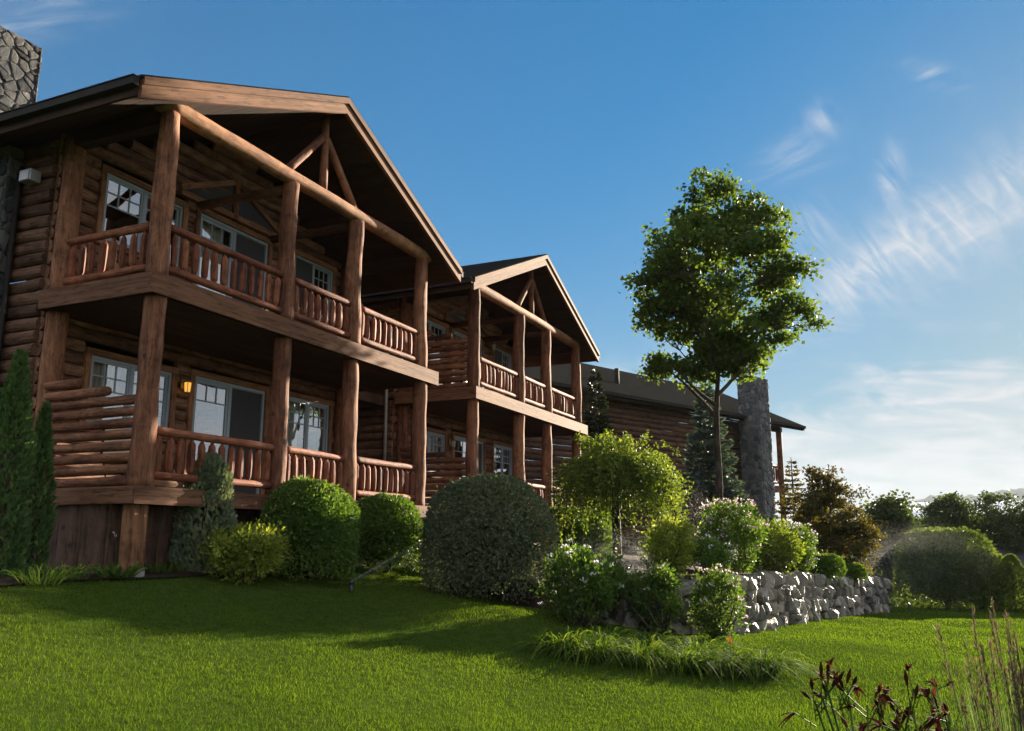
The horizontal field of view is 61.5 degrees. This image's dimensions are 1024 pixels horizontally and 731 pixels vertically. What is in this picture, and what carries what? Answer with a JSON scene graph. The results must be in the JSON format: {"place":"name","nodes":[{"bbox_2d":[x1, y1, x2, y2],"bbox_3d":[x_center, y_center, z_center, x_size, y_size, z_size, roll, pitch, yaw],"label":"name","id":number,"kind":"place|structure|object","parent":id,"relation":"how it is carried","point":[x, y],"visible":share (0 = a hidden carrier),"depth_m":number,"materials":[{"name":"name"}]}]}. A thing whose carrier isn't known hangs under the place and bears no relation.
{"place":"outdoors","nodes":[
{"label":"outdoors","id":0,"kind":"place"},
{"bbox_2d":[101,429,130,476],"bbox_3d":[-5.520,1.352,12.292,0.526,0.926,0.523,-5,-13,24],"label":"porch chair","id":1,"kind":"object","parent":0,"point":[115,451],"visible":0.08,"depth_m":12.30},
{"bbox_2d":[0,551,1023,730],"bbox_3d":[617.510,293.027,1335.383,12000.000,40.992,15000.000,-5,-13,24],"label":"lawn ground","id":2,"kind":"structure","parent":0,"point":[390,586],"depth_m":8.62,"materials":[{"name":"plant"}]},
{"bbox_2d":[0,25,463,578],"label":"log lodge","id":3,"kind":"structure","parent":2,"relation":"on","point":[184,257],"depth_m":13.63,"materials":[{"name":"brown wood"}]},
{"bbox_2d":[78,347,178,441],"bbox_3d":[-6.107,0.509,13.630,0.251,1.260,1.800,-5,-13,24],"label":"window","id":4,"kind":"structure","parent":3,"relation":"in","point":[122,378],"depth_m":13.56,"materials":[{"name":"glass"}]},
{"bbox_2d":[92,163,189,269],"bbox_3d":[-6.072,-2.362,14.142,0.130,1.290,1.800,-5,-13,24],"label":"window","id":5,"kind":"structure","parent":3,"relation":"in","point":[181,207],"depth_m":13.90,"materials":[{"name":"plastic"}]},
{"bbox_2d":[179,180,235,218],"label":"transom window","id":6,"kind":"structure","parent":3,"relation":"in","point":[191,191],"depth_m":15.59,"materials":[{"name":"brown wood"}]},
{"bbox_2d":[181,368,269,493],"bbox_3d":[-5.195,1.323,15.524,0.251,2.200,2.030,-5,-13,24],"label":"sliding door","id":7,"kind":"structure","parent":3,"relation":"in","point":[243,406],"depth_m":15.78,"materials":[{"name":"glass"}]},
{"bbox_2d":[189,207,272,310],"bbox_3d":[-5.259,-1.523,15.959,0.251,2.310,2.020,-5,-13,24],"label":"sliding door","id":8,"kind":"structure","parent":3,"relation":"in","point":[245,241],"depth_m":16.06,"materials":[{"name":"glass"}]},
{"bbox_2d":[236,183,278,236],"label":"transom window","id":9,"kind":"structure","parent":3,"relation":"in","point":[251,210],"depth_m":16.63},
{"bbox_2d":[287,391,333,463],"bbox_3d":[-4.258,1.291,17.646,0.251,1.330,1.560,-5,-13,24],"label":"window","id":10,"kind":"structure","parent":3,"relation":"in","point":[327,405],"depth_m":17.63,"materials":[{"name":"glass"}]},
{"bbox_2d":[295,248,336,326],"bbox_3d":[-4.220,-1.627,18.178,0.130,1.320,1.500,-5,-13,24],"label":"window","id":11,"kind":"structure","parent":3,"relation":"in","point":[305,264],"depth_m":18.18,"materials":[{"name":"glass"}]},
{"bbox_2d":[195,514,294,584],"bbox_3d":[-3.682,2.519,11.816,1.369,0.966,1.402,-5,-13,24],"label":"shrub","id":12,"kind":"object","parent":2,"relation":"on","point":[255,553],"visible":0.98,"depth_m":11.57,"materials":[{"name":"green plant"}]},
{"bbox_2d":[259,474,362,580],"bbox_3d":[-3.072,2.490,13.226,1.370,1.629,1.900,-5,-13,24],"label":"clipped shrub","id":13,"kind":"object","parent":2,"relation":"on","point":[316,517],"visible":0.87,"depth_m":12.84,"materials":[{"name":"green plant"}]},
{"bbox_2d":[0,553,624,584],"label":"mulch strip","id":14,"kind":"object","parent":2,"relation":"on","point":[5,580],"visible":0.06,"depth_m":10.69,"materials":[{"name":"brown soil"}]},
{"bbox_2d":[0,348,37,575],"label":"arborvitae","id":15,"kind":"object","parent":14,"relation":"on","point":[16,393],"visible":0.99,"depth_m":10.33,"materials":[{"name":"green plant"}]},
{"bbox_2d":[9,401,58,573],"bbox_3d":[-5.988,1.541,10.871,0.543,2.237,0.531,6,-13,-28],"label":"arborvitae","id":16,"kind":"object","parent":14,"relation":"on","point":[45,441],"visible":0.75,"depth_m":10.82,"materials":[{"name":"green plant"}]},
{"bbox_2d":[0,564,91,584],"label":"perennial clump","id":17,"kind":"object","parent":14,"relation":"on","point":[35,576],"visible":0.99,"depth_m":9.41,"materials":[{"name":"green plant"}]},
{"bbox_2d":[23,560,114,579],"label":"perennial clump","id":18,"kind":"object","parent":14,"relation":"on","point":[79,575],"visible":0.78,"depth_m":9.99,"materials":[{"name":"green plant"}]},
{"bbox_2d":[89,532,148,577],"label":"hosta","id":19,"kind":"object","parent":14,"relation":"on","point":[116,572],"visible":0.95,"depth_m":10.54,"materials":[{"name":"green plant"}]},
{"bbox_2d":[143,558,196,572],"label":"perennial clump","id":20,"kind":"object","parent":14,"relation":"on","point":[160,568],"visible":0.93,"depth_m":11.32,"materials":[{"name":"green plant"}]},
{"bbox_2d":[167,451,237,574],"bbox_3d":[-4.331,2.062,12.110,1.008,1.732,0.940,-5,-13,24],"label":"arborvitae","id":21,"kind":"object","parent":14,"relation":"on","point":[193,516],"visible":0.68,"depth_m":11.89,"materials":[{"name":"green plant"}]},
{"bbox_2d":[581,369,636,550],"bbox_3d":[2.904,3.176,29.390,2.764,6.500,2.710,-5,-13,24],"label":"spruce tree","id":22,"kind":"object","parent":14,"relation":"on","point":[599,426],"visible":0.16,"depth_m":29.61,"materials":[{"name":"green plant"}]},
{"bbox_2d":[349,581,353,592],"bbox_3d":[-2.369,3.288,12.694,0.068,0.220,0.082,-5,-13,24],"label":"sprinkler","id":23,"kind":"object","parent":2,"relation":"on","point":[351,583],"visible":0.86,"depth_m":12.67,"materials":[{"name":"black"}]},
{"bbox_2d":[352,540,433,580],"bbox_3d":[-1.642,3.133,14.920,0.763,1.018,4.542,-5,-13,24],"label":"water spray","id":24,"kind":"object","parent":23,"relation":"attached to","point":[365,573],"visible":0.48,"depth_m":14.02,"materials":[{"name":"white"}]},
{"bbox_2d":[348,490,424,572],"bbox_3d":[-2.216,2.952,15.216,1.406,1.457,1.583,-5,-13,24],"label":"clipped shrub","id":25,"kind":"object","parent":2,"relation":"on","point":[391,524],"visible":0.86,"depth_m":14.80,"materials":[{"name":"green plant"}]},
{"bbox_2d":[196,254,599,558],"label":"log lodge","id":26,"kind":"structure","parent":2,"relation":"on","point":[494,328],"depth_m":22.75,"materials":[{"name":"brown wood"}]},
{"bbox_2d":[409,427,447,477],"bbox_3d":[-2.196,2.236,22.113,0.251,1.260,1.800,-5,-13,24],"label":"window","id":27,"kind":"structure","parent":26,"relation":"in","point":[432,434],"depth_m":22.59,"materials":[{"name":"glass"}]},
{"bbox_2d":[411,312,448,370],"bbox_3d":[-2.162,-0.635,22.626,0.130,1.290,1.800,-5,-13,24],"label":"window","id":28,"kind":"structure","parent":26,"relation":"in","point":[431,321],"depth_m":23.00,"materials":[{"name":"glass"}]},
{"bbox_2d":[443,304,467,329],"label":"transom window","id":29,"kind":"structure","parent":26,"relation":"in","point":[456,311],"depth_m":24.02,"materials":[{"name":"brown wood"}]},
{"bbox_2d":[449,326,483,387],"bbox_3d":[-1.348,0.204,24.443,0.251,2.310,2.020,-5,-13,24],"label":"sliding door","id":30,"kind":"structure","parent":26,"relation":"in","point":[459,333],"depth_m":24.31,"materials":[{"name":"glass"}]},
{"bbox_2d":[450,431,485,476],"bbox_3d":[-1.284,3.050,24.008,0.251,2.200,2.030,-5,-13,24],"label":"sliding door","id":31,"kind":"structure","parent":26,"relation":"in","point":[458,436],"depth_m":24.62,"materials":[{"name":"glass"}]},
{"bbox_2d":[480,325,488,337],"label":"transom window","id":32,"kind":"structure","parent":26,"relation":"in","point":[483,333],"depth_m":25.48,"materials":[{"name":"brown wood"}]},
{"bbox_2d":[490,440,512,474],"bbox_3d":[-0.348,3.017,26.130,0.251,1.330,1.560,-5,-13,24],"label":"window","id":33,"kind":"structure","parent":26,"relation":"in","point":[495,444],"depth_m":26.07,"materials":[{"name":"glass"}]},
{"bbox_2d":[491,344,512,389],"bbox_3d":[-0.309,0.100,26.661,0.130,1.320,1.500,-5,-13,24],"label":"window","id":34,"kind":"structure","parent":26,"relation":"in","point":[497,355],"depth_m":26.68,"materials":[{"name":"glass"}]},
{"bbox_2d":[413,470,562,603],"bbox_3d":[-0.415,2.932,14.706,2.518,2.273,2.580,-5,-13,24],"label":"clipped shrub","id":35,"kind":"object","parent":2,"relation":"on","point":[497,550],"visible":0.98,"depth_m":14.10,"materials":[{"name":"green plant"}]},
{"bbox_2d":[502,625,617,668],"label":"daylily clump","id":36,"kind":"object","parent":2,"relation":"on","point":[544,639],"visible":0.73,"depth_m":10.09,"materials":[{"name":"green plant"}]},
{"bbox_2d":[529,535,623,626],"bbox_3d":[0.960,3.147,12.479,1.350,1.416,1.312,-5,-13,24],"label":"shrub","id":37,"kind":"object","parent":2,"relation":"on","point":[587,574],"visible":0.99,"depth_m":12.24,"materials":[{"name":"green plant"}]},
{"bbox_2d":[359,359,805,571],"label":"log lodge","id":38,"kind":"structure","parent":2,"relation":"on","point":[639,406],"depth_m":37.41,"materials":[{"name":"wood logs"},{"name":"shingle"},{"name":"stone"}]},
{"bbox_2d":[415,553,749,609],"bbox_3d":[4.836,5.254,21.912,7.873,0.753,19.572,-5,-13,24],"label":"planting bed","id":39,"kind":"object","parent":2,"relation":"on","point":[630,561],"visible":0.09,"depth_m":14.54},
{"bbox_2d":[541,506,592,557],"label":"clipped shrub","id":40,"kind":"object","parent":39,"relation":"on","point":[580,535],"visible":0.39,"depth_m":19.28,"materials":[{"name":"green plant"}]},
{"bbox_2d":[577,508,612,559],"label":"clipped shrub","id":41,"kind":"object","parent":39,"relation":"on","point":[600,544],"visible":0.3,"depth_m":19.81,"materials":[{"name":"green plant"}]},
{"bbox_2d":[594,504,612,560],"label":"arborvitae","id":42,"kind":"object","parent":39,"relation":"on","point":[605,526],"visible":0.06,"depth_m":21.46,"materials":[{"name":"green plant"}]},
{"bbox_2d":[587,551,642,610],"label":"shrub","id":43,"kind":"object","parent":39,"relation":"on","point":[620,571],"visible":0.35,"depth_m":12.81,"materials":[{"name":"green plant"}]},
{"bbox_2d":[545,428,693,563],"bbox_3d":[2.100,2.652,16.980,3.024,2.834,3.105,-5,-13,24],"label":"weeping tree","id":44,"kind":"object","parent":39,"relation":"on","point":[615,476],"visible":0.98,"depth_m":16.41,"materials":[{"name":"green plant"}]},
{"bbox_2d":[623,566,655,588],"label":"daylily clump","id":45,"kind":"object","parent":39,"relation":"on","point":[636,574],"visible":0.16,"depth_m":13.08,"materials":[{"name":"green plant"}]},
{"bbox_2d":[635,527,694,573],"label":"shrub","id":46,"kind":"object","parent":39,"relation":"on","point":[645,547],"visible":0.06,"depth_m":17.11,"materials":[{"name":"green plant"}]},
{"bbox_2d":[639,512,702,577],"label":"shrub","id":47,"kind":"object","parent":39,"relation":"on","point":[679,555],"visible":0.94,"depth_m":14.36,"materials":[{"name":"green plant"}]},
{"bbox_2d":[682,480,715,566],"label":"shrub","id":48,"kind":"object","parent":39,"relation":"on","point":[690,518],"visible":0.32,"depth_m":18.85,"materials":[{"name":"green plant"}]},
{"bbox_2d":[671,383,752,559],"bbox_3d":[6.659,3.477,28.900,3.668,6.186,3.457,-5,-13,24],"label":"spruce tree","id":49,"kind":"object","parent":39,"relation":"on","point":[705,428],"visible":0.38,"depth_m":28.70,"materials":[{"name":"green plant"}]},
{"bbox_2d":[685,534,738,576],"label":"shrub","id":50,"kind":"object","parent":39,"relation":"on","point":[721,555],"visible":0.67,"depth_m":14.44,"materials":[{"name":"green plant"}]},
{"bbox_2d":[618,163,834,514],"bbox_3d":[5.507,-0.270,22.615,4.871,10.814,4.290,6,-13,-25],"label":"maple tree","id":51,"kind":"object","parent":39,"relation":"on","point":[690,301],"visible":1,"depth_m":22.42,"materials":[{"name":"green plant"}]},
{"bbox_2d":[693,495,770,574],"bbox_3d":[3.993,3.140,15.827,1.565,1.484,1.609,-5,-13,24],"label":"shrub","id":52,"kind":"object","parent":39,"relation":"on","point":[716,525],"visible":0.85,"depth_m":15.56,"materials":[{"name":"green plant"}]},
{"bbox_2d":[743,518,785,570],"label":"shrub","id":53,"kind":"object","parent":39,"relation":"on","point":[768,554],"visible":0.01,"depth_m":22.23,"materials":[{"name":"green plant"}]},
{"bbox_2d":[749,516,809,573],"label":"shrub","id":54,"kind":"object","parent":39,"relation":"on","point":[789,545],"visible":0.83,"depth_m":18.47,"materials":[{"name":"green plant"}]},
{"bbox_2d":[765,460,827,572],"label":"spruce tree","id":55,"kind":"object","parent":39,"relation":"on","point":[792,485],"visible":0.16,"depth_m":29.72,"materials":[{"name":"green plant"}]},
{"bbox_2d":[771,520,822,574],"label":"shrub","id":56,"kind":"object","parent":39,"relation":"on","point":[806,558],"visible":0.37,"depth_m":19.97,"materials":[{"name":"green plant"}]},
{"bbox_2d":[804,552,847,578],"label":"clipped shrub","id":57,"kind":"object","parent":39,"relation":"on","point":[829,565],"visible":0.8,"depth_m":21.02,"materials":[{"name":"green plant"}]},
{"bbox_2d":[774,464,890,573],"bbox_3d":[9.502,4.631,25.602,3.169,3.444,2.621,-5,-13,24],"label":"bronze tree","id":58,"kind":"object","parent":39,"relation":"on","point":[846,535],"visible":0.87,"depth_m":25.20,"materials":[{"name":"brown plant"}]},
{"bbox_2d":[839,561,868,580],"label":"clipped shrub","id":59,"kind":"object","parent":39,"relation":"on","point":[855,571],"visible":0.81,"depth_m":22.61,"materials":[{"name":"green plant"}]},
{"bbox_2d":[527,632,654,672],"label":"daylily clump","id":60,"kind":"object","parent":2,"relation":"on","point":[590,657],"visible":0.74,"depth_m":9.83,"materials":[{"name":"green plant"}]},
{"bbox_2d":[556,623,650,646],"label":"daylily clump","id":61,"kind":"object","parent":2,"relation":"on","point":[622,632],"visible":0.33,"depth_m":10.96,"materials":[{"name":"green plant"}]},
{"bbox_2d":[571,637,709,678],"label":"daylily clump","id":62,"kind":"object","parent":2,"relation":"on","point":[639,661],"visible":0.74,"depth_m":9.79,"materials":[{"name":"green plant"}]},
{"bbox_2d":[605,628,705,647],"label":"daylily clump","id":63,"kind":"object","parent":2,"relation":"on","point":[652,637],"visible":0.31,"depth_m":10.88,"materials":[{"name":"green plant"}]},
{"bbox_2d":[626,559,685,634],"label":"shrub","id":64,"kind":"object","parent":2,"relation":"on","point":[648,581],"visible":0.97,"depth_m":12.61,"materials":[{"name":"green plant"}]},
{"bbox_2d":[622,641,753,684],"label":"daylily clump","id":65,"kind":"object","parent":2,"relation":"on","point":[687,661],"visible":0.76,"depth_m":9.79,"materials":[{"name":"green plant"}]},
{"bbox_2d":[665,634,750,653],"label":"daylily clump","id":66,"kind":"object","parent":2,"relation":"on","point":[684,643],"visible":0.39,"depth_m":10.98,"materials":[{"name":"green plant"}]},
{"bbox_2d":[680,562,753,642],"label":"shrub","id":67,"kind":"object","parent":2,"relation":"on","point":[709,584],"visible":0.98,"depth_m":12.84,"materials":[{"name":"green plant"}]},
{"bbox_2d":[577,570,890,635],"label":"retaining wall","id":68,"kind":"structure","parent":2,"relation":"on","point":[774,600],"depth_m":17.22,"materials":[{"name":"grey stone"}]},
{"bbox_2d":[672,637,797,684],"bbox_3d":[2.503,3.428,10.023,1.955,0.506,1.816,2,-12,-9],"label":"daylily clump","id":69,"kind":"object","parent":2,"relation":"on","point":[726,671],"visible":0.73,"depth_m":9.85,"materials":[{"name":"green plant"}]},
{"bbox_2d":[710,645,819,688],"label":"daylily clump","id":70,"kind":"object","parent":2,"relation":"on","point":[783,661],"visible":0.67,"depth_m":9.97,"materials":[{"name":"green plant"}]},
{"bbox_2d":[777,658,954,730],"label":"daylily","id":71,"kind":"object","parent":2,"relation":"on","point":[880,701],"visible":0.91,"depth_m":3.52,"materials":[{"name":"brown plant"}]},
{"bbox_2d":[850,489,925,592],"bbox_3d":[16.332,7.752,37.937,3.652,4.563,3.580,1,-12,-7],"label":"distant tree","id":72,"kind":"object","parent":2,"relation":"on","point":[894,516],"visible":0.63,"depth_m":37.29,"materials":[{"name":"green plant"}]},
{"bbox_2d":[882,567,909,588],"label":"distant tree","id":73,"kind":"object","parent":2,"relation":"on","point":[883,574],"visible":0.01,"depth_m":41.56,"materials":[{"name":"green plant"}]},
{"bbox_2d":[796,507,996,580],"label":"wood","id":74,"kind":"object","parent":2,"relation":"on","point":[878,574],"depth_m":72.24,"materials":[{"name":"plant"}]},
{"bbox_2d":[865,670,985,730],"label":"daylily","id":75,"kind":"object","parent":2,"relation":"on","point":[931,722],"visible":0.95,"depth_m":3.25,"materials":[{"name":"brown plant"}]},
{"bbox_2d":[890,526,1001,610],"bbox_3d":[14.442,6.779,28.893,3.687,2.809,4.301,-5,-13,24],"label":"hedge","id":76,"kind":"object","parent":2,"relation":"on","point":[920,564],"visible":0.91,"depth_m":27.96,"materials":[{"name":"green plant"}]},
{"bbox_2d":[914,491,978,541],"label":"distant tree","id":77,"kind":"object","parent":2,"relation":"on","point":[940,512],"visible":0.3,"depth_m":48.96,"materials":[{"name":"green plant"}]},
{"bbox_2d":[907,598,1023,730],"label":"feather reed grass","id":78,"kind":"object","parent":2,"relation":"on","point":[1017,678],"depth_m":3.05,"materials":[{"name":"green plant"}]},
{"bbox_2d":[942,548,1021,611],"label":"clipped shrub","id":79,"kind":"object","parent":2,"relation":"on","point":[998,560],"visible":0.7,"depth_m":27.15,"materials":[{"name":"green plant"}]},
{"bbox_2d":[956,489,1023,548],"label":"distant tree","id":80,"kind":"object","parent":2,"relation":"on","point":[984,523],"visible":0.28,"depth_m":49.50,"materials":[{"name":"green plant"}]},
{"bbox_2d":[976,495,1023,553],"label":"distant tree","id":81,"kind":"object","parent":2,"relation":"on","point":[997,540],"visible":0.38,"depth_m":48.25,"materials":[{"name":"green plant"}]},
{"bbox_2d":[991,553,1023,612],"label":"bush","id":82,"kind":"object","parent":2,"relation":"on","point":[1014,560],"visible":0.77,"depth_m":26.83,"materials":[{"name":"green plant"}]},
{"bbox_2d":[991,544,1023,587],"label":"house","id":83,"kind":"structure","parent":2,"relation":"on","point":[1020,556],"depth_m":47.70,"materials":[{"name":"stone"}]},
{"bbox_2d":[0,0,1023,521],"label":"sky","id":84,"kind":"structure","parent":0,"point":[561,130],"materials":[{"name":"blue"}]},
{"bbox_2d":[788,488,1023,525],"bbox_3d":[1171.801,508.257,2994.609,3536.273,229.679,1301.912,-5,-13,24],"label":"hills","id":85,"kind":"structure","parent":0,"point":[1019,492],"depth_m":3169.33,"materials":[{"name":"green plant"}]},
{"bbox_2d":[835,500,1022,532],"bbox_3d":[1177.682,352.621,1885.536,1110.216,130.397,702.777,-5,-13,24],"label":"fog bank","id":86,"kind":"structure","parent":0,"point":[926,504],"depth_m":1867.81,"materials":[{"name":"white"}]},
{"bbox_3d":[2.616,3.661,15.080,0.068,0.220,0.082,-5,-13,24],"label":"sprinkler","id":87,"kind":"object","parent":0,"visible":0},
{"bbox_2d":[588,516,650,568],"bbox_3d":[1.091,3.233,15.360,2.400,1.407,1.940,7,-13,-31],"label":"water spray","id":88,"kind":"object","parent":87,"relation":"attached to","point":[616,543],"visible":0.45,"depth_m":15.05,"materials":[{"name":"white"}]}
]}

